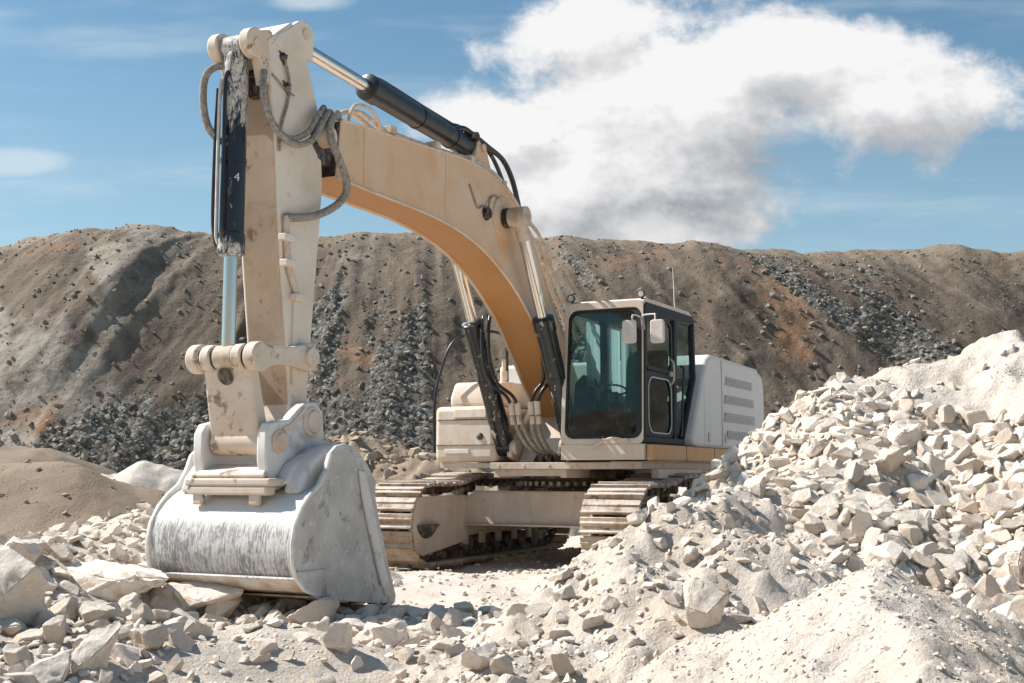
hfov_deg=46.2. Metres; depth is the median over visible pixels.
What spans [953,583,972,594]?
limestone rock
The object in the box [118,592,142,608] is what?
limestone rock
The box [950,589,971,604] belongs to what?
limestone rock
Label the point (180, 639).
limestone rock
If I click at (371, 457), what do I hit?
brown rubble
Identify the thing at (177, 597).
limestone rock
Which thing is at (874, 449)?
limestone rock
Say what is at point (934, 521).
limestone rock
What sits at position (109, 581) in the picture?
limestone rock
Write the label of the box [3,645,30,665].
limestone rock
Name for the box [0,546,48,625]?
limestone rock
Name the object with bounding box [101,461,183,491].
spoil heap
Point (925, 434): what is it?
limestone rock
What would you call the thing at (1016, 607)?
limestone rock
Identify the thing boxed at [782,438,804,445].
limestone rock
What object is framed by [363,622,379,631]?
limestone rock
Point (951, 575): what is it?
limestone rock
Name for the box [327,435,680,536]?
spoil heap
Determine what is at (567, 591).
limestone rock
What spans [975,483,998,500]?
limestone rock
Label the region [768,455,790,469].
limestone rock
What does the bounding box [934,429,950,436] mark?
limestone rock
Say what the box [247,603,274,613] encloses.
limestone rock
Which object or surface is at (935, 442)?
limestone rock
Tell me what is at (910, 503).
limestone rock
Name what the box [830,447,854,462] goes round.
limestone rock
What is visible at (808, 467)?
limestone rock
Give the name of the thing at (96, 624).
limestone rock
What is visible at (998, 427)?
limestone rock
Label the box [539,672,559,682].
limestone rock
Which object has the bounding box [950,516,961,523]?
limestone rock
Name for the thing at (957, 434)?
limestone rock
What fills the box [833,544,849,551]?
limestone rock
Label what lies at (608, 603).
limestone rock
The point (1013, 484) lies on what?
limestone rock
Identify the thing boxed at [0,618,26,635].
limestone rock
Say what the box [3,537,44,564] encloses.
limestone rock
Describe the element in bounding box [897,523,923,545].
limestone rock
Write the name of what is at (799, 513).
limestone rock
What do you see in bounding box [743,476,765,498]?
limestone rock
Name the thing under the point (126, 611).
limestone rock
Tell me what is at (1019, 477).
limestone rock
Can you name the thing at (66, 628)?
limestone rock
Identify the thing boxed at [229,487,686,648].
ground
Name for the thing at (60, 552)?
limestone rock
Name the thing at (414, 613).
limestone rock
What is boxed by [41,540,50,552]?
limestone rock
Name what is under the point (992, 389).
rubble heap
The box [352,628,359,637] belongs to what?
limestone rock
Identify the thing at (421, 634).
limestone rock
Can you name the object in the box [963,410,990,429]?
limestone rock
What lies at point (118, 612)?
limestone rock
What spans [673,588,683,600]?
limestone rock
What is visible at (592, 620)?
limestone rock
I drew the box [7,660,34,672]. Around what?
limestone rock
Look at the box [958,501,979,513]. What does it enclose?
limestone rock
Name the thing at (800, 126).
sky
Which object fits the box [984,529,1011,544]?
limestone rock
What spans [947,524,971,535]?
limestone rock
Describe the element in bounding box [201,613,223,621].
limestone rock
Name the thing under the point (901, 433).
limestone rock
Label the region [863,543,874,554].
limestone rock
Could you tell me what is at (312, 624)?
limestone rock
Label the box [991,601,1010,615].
limestone rock
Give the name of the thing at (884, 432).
limestone rock
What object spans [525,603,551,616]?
limestone rock
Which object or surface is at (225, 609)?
limestone rock
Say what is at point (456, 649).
limestone rock
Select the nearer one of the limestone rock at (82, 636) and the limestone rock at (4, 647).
the limestone rock at (4, 647)
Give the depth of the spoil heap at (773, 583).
7.14 m
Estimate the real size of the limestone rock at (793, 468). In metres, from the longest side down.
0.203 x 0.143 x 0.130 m
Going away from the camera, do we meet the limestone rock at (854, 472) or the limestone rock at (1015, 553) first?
the limestone rock at (1015, 553)
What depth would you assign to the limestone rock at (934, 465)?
9.37 m
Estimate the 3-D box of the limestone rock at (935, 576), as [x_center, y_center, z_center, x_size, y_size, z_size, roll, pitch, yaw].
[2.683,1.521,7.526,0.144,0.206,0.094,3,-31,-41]
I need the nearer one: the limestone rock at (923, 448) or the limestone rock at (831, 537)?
the limestone rock at (831, 537)
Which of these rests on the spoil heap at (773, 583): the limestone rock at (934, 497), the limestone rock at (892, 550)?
the limestone rock at (892, 550)
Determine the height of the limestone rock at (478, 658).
0.134 m
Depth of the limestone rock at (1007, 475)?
9.06 m
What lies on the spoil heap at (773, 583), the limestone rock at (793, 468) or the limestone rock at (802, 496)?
the limestone rock at (802, 496)
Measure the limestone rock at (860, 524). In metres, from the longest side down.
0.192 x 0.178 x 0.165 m
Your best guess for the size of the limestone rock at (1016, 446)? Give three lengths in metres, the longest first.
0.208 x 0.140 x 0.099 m
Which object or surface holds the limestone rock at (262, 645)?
on the rubble bank
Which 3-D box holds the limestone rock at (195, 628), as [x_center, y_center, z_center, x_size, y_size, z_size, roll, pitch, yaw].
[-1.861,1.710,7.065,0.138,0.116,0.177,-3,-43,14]
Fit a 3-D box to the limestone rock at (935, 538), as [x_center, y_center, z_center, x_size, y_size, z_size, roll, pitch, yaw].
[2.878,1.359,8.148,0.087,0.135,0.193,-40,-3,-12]
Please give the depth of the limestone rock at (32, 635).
6.41 m
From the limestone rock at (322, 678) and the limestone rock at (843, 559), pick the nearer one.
the limestone rock at (322, 678)
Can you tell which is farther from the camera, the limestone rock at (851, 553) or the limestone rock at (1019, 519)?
the limestone rock at (1019, 519)
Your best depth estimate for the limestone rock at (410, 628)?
8.90 m
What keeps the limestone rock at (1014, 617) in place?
on the rubble heap at (992, 389)
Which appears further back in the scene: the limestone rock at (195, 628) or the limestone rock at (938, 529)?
the limestone rock at (938, 529)
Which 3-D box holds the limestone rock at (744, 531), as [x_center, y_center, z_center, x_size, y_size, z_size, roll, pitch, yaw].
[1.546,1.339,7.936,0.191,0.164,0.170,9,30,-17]
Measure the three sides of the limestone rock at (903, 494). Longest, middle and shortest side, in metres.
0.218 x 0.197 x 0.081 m
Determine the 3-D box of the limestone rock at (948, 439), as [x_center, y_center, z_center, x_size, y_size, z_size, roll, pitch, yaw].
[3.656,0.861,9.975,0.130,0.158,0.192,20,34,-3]
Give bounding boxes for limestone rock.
[0,534,6,544]
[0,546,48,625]
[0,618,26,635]
[0,643,19,654]
[0,676,13,682]
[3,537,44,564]
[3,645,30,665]
[3,672,38,682]
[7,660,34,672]
[12,629,45,643]
[18,534,40,539]
[26,649,71,682]
[32,610,55,627]
[39,623,68,636]
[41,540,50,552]
[42,615,66,644]
[49,597,78,620]
[50,543,73,561]
[62,542,77,553]
[66,559,168,601]
[70,621,120,675]
[74,634,87,640]
[78,601,115,623]
[84,619,110,630]
[100,602,124,619]
[110,643,139,665]
[113,621,130,641]
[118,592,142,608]
[120,605,135,613]
[122,608,130,616]
[129,624,168,649]
[132,603,154,624]
[150,581,243,615]
[152,609,171,622]
[163,616,188,625]
[165,621,183,638]
[168,629,194,650]
[171,607,199,621]
[172,590,197,611]
[183,619,212,636]
[186,612,198,620]
[199,618,215,622]
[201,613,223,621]
[205,596,242,618]
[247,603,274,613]
[250,638,277,654]
[254,606,269,619]
[275,598,305,608]
[287,597,339,624]
[309,621,318,627]
[311,674,335,682]
[313,616,328,631]
[322,621,352,652]
[340,618,364,630]
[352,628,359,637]
[354,634,372,644]
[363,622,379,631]
[371,620,407,647]
[374,614,392,623]
[389,618,407,625]
[395,646,413,662]
[397,636,419,646]
[407,625,415,631]
[408,608,428,618]
[408,630,429,641]
[415,621,437,637]
[427,611,444,629]
[431,638,456,650]
[434,611,445,619]
[440,624,464,638]
[442,606,462,626]
[444,643,465,656]
[454,601,473,612]
[460,643,497,670]
[472,614,490,628]
[490,654,513,674]
[497,674,524,682]
[522,622,543,638]
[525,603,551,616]
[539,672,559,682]
[543,626,572,639]
[546,568,571,580]
[550,650,574,675]
[553,584,575,601]
[582,613,603,629]
[600,595,619,610]
[627,507,647,524]
[659,590,680,607]
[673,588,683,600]
[683,545,698,563]
[683,577,729,628]
[700,472,709,483]
[705,469,730,481]
[709,478,728,489]
[709,489,723,497]
[728,613,752,623]
[735,528,755,534]
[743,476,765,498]
[751,475,769,483]
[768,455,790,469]
[771,476,794,487]
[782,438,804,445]
[787,464,804,475]
[790,471,811,479]
[790,478,818,490]
[791,508,808,518]
[793,488,810,503]
[797,464,817,471]
[800,511,820,522]
[804,459,819,467]
[804,513,824,534]
[804,543,828,557]
[807,441,829,457]
[809,492,838,515]
[815,416,836,434]
[815,477,826,488]
[821,529,843,545]
[822,519,842,533]
[823,443,837,457]
[829,552,850,563]
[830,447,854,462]
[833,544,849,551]
[834,481,855,494]
[836,492,843,501]
[841,495,867,504]
[843,461,863,483]
[843,500,868,515]
[843,549,862,562]
[845,557,869,571]
[849,512,874,537]
[853,491,866,501]
[861,444,880,454]
[861,526,881,547]
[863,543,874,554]
[865,438,889,448]
[865,481,889,496]
[865,493,894,508]
[873,446,905,473]
[874,540,903,565]
[878,532,907,547]
[880,427,888,437]
[887,420,921,447]
[889,442,904,453]
[889,445,909,452]
[890,487,914,500]
[890,511,922,527]
[895,564,918,581]
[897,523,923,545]
[900,509,928,532]
[903,501,915,509]
[908,491,933,507]
[910,542,939,556]
[910,550,940,568]
[917,440,932,456]
[919,508,932,525]
[919,509,940,519]
[921,430,940,439]
[921,452,944,476]
[924,435,943,449]
[925,490,952,507]
[925,534,952,546]
[925,567,945,589]
[926,523,948,537]
[931,553,965,572]
[932,505,948,518]
[932,519,946,528]
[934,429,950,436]
[935,481,948,498]
[937,519,953,528]
[937,547,952,554]
[938,404,956,422]
[940,568,958,584]
[941,531,965,542]
[943,434,956,448]
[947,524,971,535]
[949,445,972,462]
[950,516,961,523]
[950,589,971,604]
[952,431,964,437]
[953,548,970,571]
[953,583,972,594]
[955,494,973,511]
[955,539,980,563]
[956,458,983,472]
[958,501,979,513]
[959,572,975,589]
[960,432,975,444]
[961,513,983,530]
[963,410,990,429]
[966,593,996,610]
[967,474,994,489]
[967,531,988,547]
[972,422,992,433]
[972,574,1003,597]
[974,445,1000,460]
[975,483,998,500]
[976,430,995,440]
[983,547,1006,567]
[984,492,1017,516]
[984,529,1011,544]
[990,593,1014,606]
[991,444,1007,454]
[991,460,1006,477]
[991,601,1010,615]
[992,422,1012,434]
[992,510,1013,524]
[994,427,1016,443]
[995,489,1011,497]
[997,575,1020,593]
[998,449,1020,459]
[998,481,1008,489]
[1000,518,1023,531]
[1002,443,1022,450]
[1002,469,1023,480]
[1006,540,1023,582]
[1006,595,1023,619]
[1007,612,1023,627]
[1008,480,1022,489]
[1010,472,1023,482]
[1012,514,1023,524]
[1013,529,1023,540]
[1015,412,1023,423]
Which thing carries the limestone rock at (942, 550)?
on the rubble heap at (992, 389)
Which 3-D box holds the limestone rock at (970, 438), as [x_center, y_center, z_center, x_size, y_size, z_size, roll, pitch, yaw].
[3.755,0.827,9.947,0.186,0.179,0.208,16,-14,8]
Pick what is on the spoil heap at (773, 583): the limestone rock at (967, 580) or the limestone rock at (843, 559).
the limestone rock at (843, 559)
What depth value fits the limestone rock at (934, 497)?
9.05 m
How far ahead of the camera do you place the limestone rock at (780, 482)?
8.92 m
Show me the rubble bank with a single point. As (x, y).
(304, 664)
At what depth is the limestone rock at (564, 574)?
7.50 m
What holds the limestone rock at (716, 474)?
on the rubble heap at (992, 389)
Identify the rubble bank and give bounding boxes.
[0,512,443,682]
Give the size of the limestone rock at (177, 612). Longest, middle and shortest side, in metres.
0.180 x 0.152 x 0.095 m
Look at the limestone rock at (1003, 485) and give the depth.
8.81 m
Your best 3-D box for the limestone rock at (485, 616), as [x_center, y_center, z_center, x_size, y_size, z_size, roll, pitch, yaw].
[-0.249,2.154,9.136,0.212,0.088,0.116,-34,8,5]
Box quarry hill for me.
[0,224,1023,472]
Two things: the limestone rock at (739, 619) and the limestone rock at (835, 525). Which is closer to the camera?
the limestone rock at (739, 619)
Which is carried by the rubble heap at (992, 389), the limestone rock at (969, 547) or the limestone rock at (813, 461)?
the limestone rock at (813, 461)
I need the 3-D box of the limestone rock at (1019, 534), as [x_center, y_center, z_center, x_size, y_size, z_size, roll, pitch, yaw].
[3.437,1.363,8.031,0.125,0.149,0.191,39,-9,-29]
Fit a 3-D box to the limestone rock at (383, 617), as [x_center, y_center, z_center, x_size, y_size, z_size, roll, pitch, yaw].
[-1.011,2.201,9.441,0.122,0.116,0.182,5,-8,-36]
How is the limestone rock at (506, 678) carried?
on the spoil heap at (773, 583)
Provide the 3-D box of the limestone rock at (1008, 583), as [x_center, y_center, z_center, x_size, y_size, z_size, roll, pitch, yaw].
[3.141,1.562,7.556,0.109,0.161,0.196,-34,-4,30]
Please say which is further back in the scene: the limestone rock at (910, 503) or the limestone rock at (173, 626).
the limestone rock at (910, 503)
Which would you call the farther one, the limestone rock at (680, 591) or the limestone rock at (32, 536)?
the limestone rock at (32, 536)
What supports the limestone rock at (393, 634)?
on the ground
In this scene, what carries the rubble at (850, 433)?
on the ground
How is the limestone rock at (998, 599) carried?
on the rubble heap at (992, 389)
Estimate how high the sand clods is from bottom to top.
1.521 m
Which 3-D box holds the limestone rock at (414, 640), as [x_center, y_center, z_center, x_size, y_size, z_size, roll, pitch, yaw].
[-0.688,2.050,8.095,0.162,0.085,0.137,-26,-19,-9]
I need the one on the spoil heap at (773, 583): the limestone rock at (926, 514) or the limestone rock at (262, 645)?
the limestone rock at (926, 514)
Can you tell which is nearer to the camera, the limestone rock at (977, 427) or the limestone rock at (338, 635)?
the limestone rock at (338, 635)
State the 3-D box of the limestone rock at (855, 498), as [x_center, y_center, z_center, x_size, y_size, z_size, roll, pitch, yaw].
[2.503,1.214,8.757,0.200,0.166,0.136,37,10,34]
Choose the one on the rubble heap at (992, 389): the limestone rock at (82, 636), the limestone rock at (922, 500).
the limestone rock at (922, 500)
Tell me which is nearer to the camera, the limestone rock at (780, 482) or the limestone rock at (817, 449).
the limestone rock at (780, 482)
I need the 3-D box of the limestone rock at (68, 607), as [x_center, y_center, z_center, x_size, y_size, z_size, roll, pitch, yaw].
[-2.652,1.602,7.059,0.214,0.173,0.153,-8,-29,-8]
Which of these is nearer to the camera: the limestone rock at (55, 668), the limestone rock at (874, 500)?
the limestone rock at (55, 668)
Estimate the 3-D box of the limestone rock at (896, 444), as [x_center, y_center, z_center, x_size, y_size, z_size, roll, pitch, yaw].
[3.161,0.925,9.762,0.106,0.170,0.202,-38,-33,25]
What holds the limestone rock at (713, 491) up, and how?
on the rubble heap at (992, 389)
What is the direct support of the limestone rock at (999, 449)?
on the rubble heap at (992, 389)
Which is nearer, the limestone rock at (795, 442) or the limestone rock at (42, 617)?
the limestone rock at (42, 617)
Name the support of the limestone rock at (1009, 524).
on the rubble heap at (992, 389)
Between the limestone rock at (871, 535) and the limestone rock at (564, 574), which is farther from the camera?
the limestone rock at (871, 535)
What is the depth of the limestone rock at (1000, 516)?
8.33 m
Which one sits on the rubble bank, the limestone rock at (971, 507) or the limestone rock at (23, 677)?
the limestone rock at (23, 677)
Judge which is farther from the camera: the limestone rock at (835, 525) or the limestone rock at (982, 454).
the limestone rock at (982, 454)
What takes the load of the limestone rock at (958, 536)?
on the rubble heap at (992, 389)
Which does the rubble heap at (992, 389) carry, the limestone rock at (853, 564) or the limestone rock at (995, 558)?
the limestone rock at (995, 558)
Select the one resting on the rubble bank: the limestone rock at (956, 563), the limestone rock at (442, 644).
the limestone rock at (442, 644)
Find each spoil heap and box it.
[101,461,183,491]
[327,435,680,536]
[391,484,968,682]
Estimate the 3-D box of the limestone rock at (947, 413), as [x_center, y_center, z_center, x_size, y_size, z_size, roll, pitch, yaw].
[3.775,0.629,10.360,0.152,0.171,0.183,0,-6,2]
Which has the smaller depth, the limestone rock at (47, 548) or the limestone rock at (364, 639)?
the limestone rock at (364, 639)
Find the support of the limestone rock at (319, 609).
on the ground
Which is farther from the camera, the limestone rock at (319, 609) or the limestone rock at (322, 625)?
the limestone rock at (319, 609)
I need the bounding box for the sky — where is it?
[0,0,1023,253]
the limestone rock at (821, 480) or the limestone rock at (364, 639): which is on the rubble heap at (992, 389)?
the limestone rock at (821, 480)
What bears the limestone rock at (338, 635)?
on the rubble bank
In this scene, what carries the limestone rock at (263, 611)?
on the ground
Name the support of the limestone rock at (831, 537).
on the spoil heap at (773, 583)
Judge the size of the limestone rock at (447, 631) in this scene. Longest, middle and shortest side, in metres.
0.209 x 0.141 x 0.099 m
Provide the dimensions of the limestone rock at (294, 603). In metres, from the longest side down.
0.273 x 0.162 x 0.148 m
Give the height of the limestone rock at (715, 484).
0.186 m
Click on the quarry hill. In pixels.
(64, 374)
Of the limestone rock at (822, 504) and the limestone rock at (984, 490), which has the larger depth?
the limestone rock at (984, 490)
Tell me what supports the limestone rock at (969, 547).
on the spoil heap at (773, 583)
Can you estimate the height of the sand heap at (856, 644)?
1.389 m
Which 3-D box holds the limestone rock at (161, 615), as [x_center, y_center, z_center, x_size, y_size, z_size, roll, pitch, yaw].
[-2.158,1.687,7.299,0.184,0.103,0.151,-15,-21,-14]
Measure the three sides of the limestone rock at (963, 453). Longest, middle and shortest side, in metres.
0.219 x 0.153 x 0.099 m
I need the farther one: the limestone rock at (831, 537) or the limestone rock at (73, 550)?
the limestone rock at (73, 550)
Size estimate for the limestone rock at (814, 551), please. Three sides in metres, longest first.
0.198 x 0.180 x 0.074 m
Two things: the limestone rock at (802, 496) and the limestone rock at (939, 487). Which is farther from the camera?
the limestone rock at (939, 487)
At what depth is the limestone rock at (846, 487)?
9.02 m
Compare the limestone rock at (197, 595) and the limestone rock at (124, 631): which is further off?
the limestone rock at (197, 595)
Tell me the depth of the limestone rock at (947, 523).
8.65 m
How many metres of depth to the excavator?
12.41 m
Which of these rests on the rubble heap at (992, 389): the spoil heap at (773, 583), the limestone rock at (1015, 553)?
the limestone rock at (1015, 553)
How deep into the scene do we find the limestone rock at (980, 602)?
7.07 m
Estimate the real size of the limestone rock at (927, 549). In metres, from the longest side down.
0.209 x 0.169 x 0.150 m
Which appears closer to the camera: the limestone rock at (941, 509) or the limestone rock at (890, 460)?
the limestone rock at (941, 509)
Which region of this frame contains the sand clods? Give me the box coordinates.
[0,459,164,529]
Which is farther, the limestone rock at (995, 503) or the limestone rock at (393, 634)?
the limestone rock at (995, 503)
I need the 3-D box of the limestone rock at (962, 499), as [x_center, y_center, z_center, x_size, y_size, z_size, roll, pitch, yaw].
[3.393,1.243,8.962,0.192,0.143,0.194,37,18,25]
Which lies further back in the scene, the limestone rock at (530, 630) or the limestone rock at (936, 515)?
the limestone rock at (936, 515)
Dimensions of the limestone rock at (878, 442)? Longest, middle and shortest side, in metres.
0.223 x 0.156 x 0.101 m
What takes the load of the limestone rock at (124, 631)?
on the rubble bank
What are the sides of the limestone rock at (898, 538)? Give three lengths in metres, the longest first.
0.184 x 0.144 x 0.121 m
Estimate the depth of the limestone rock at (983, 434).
9.84 m
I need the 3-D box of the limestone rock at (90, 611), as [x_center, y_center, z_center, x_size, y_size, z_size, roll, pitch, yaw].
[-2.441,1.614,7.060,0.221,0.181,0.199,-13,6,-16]
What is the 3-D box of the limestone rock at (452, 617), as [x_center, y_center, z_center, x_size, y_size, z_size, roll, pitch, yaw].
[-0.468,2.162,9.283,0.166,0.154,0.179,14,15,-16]
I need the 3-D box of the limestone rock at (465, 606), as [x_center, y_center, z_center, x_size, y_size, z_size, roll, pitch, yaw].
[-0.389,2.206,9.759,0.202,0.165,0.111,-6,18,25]
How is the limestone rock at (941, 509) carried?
on the rubble heap at (992, 389)
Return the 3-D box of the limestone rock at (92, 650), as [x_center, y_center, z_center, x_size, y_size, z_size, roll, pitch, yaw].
[-2.176,1.631,6.216,0.158,0.240,0.368,13,28,21]
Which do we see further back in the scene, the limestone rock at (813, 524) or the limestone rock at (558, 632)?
the limestone rock at (813, 524)
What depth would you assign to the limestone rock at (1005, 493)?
8.65 m
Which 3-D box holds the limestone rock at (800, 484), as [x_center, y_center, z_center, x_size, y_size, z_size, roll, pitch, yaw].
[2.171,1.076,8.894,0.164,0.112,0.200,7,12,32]
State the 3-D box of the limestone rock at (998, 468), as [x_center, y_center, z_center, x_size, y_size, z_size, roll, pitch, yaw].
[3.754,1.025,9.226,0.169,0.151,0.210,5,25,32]
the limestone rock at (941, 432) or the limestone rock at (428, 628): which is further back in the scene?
the limestone rock at (941, 432)
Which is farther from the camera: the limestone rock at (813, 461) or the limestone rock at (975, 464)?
the limestone rock at (813, 461)
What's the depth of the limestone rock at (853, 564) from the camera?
7.38 m
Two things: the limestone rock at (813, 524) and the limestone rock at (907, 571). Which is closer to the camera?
the limestone rock at (907, 571)
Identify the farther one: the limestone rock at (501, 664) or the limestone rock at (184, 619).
the limestone rock at (184, 619)
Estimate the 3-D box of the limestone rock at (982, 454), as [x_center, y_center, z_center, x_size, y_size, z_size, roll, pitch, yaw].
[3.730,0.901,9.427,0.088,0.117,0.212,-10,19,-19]
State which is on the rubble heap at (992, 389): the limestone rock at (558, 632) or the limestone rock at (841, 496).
the limestone rock at (841, 496)
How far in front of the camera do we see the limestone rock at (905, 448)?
9.88 m
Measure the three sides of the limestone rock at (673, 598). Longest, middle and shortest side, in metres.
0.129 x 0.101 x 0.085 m
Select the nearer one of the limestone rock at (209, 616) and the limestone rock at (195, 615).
the limestone rock at (195, 615)
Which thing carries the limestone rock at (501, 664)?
on the spoil heap at (773, 583)
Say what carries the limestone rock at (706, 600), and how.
on the spoil heap at (773, 583)
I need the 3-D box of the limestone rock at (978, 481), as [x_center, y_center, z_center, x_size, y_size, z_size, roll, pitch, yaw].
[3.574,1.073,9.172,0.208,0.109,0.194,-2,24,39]
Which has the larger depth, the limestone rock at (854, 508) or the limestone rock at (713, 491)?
the limestone rock at (713, 491)
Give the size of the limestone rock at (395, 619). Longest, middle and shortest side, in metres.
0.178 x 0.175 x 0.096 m
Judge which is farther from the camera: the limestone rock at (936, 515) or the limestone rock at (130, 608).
the limestone rock at (936, 515)
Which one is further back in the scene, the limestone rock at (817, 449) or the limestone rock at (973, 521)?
the limestone rock at (817, 449)
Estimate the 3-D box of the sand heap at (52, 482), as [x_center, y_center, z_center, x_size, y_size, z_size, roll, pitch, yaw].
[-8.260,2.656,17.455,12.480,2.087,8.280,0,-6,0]
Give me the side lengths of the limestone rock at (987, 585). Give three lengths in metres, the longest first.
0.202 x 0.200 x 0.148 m
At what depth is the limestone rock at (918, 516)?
8.30 m
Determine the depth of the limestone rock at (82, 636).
6.52 m
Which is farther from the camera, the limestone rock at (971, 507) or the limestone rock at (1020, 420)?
the limestone rock at (1020, 420)
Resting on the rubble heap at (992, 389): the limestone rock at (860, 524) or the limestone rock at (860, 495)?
the limestone rock at (860, 495)
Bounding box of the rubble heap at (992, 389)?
[694,330,1023,622]
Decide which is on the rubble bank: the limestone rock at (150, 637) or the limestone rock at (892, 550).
the limestone rock at (150, 637)
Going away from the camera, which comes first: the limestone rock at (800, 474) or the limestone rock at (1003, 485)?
the limestone rock at (1003, 485)
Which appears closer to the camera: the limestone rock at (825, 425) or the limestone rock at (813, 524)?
the limestone rock at (813, 524)
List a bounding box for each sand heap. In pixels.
[0,446,116,474]
[0,461,166,540]
[627,559,1023,682]
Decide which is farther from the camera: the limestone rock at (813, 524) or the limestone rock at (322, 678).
the limestone rock at (813, 524)
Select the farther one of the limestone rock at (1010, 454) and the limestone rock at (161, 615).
the limestone rock at (1010, 454)
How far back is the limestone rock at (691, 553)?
7.36 m
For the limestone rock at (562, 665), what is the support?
on the spoil heap at (773, 583)
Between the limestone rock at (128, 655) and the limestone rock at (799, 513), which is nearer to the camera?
the limestone rock at (128, 655)
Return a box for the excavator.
[145,21,763,604]
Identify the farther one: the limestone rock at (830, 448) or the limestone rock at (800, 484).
the limestone rock at (830, 448)
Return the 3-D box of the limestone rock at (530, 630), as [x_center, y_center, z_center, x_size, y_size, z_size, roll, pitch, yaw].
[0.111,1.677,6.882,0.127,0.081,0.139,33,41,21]
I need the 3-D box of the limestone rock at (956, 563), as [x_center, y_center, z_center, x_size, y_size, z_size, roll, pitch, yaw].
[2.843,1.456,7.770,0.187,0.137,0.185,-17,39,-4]
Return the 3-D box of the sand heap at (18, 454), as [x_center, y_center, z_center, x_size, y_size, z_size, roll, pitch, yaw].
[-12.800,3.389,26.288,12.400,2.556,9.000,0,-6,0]
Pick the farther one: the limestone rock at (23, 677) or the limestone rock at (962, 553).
the limestone rock at (962, 553)
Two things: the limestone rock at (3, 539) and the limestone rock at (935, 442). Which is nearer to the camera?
the limestone rock at (3, 539)
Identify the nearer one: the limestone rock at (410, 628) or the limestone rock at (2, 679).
the limestone rock at (2, 679)
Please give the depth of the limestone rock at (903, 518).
8.14 m
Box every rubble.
[0,343,1023,682]
[324,431,513,495]
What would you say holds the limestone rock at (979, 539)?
on the rubble heap at (992, 389)
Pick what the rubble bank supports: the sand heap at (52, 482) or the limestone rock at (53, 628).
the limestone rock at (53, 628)
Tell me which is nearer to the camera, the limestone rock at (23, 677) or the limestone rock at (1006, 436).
the limestone rock at (23, 677)
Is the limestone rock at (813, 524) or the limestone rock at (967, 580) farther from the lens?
the limestone rock at (813, 524)
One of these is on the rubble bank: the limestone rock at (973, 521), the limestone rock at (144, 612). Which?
the limestone rock at (144, 612)
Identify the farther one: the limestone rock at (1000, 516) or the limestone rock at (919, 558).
the limestone rock at (1000, 516)
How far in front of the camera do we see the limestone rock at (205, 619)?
7.60 m
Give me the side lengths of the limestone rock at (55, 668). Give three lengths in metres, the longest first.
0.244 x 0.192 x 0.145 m
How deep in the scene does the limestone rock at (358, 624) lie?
9.12 m
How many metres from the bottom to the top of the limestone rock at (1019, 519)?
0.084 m
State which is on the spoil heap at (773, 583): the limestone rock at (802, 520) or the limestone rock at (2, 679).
the limestone rock at (802, 520)
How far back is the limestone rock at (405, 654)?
7.21 m

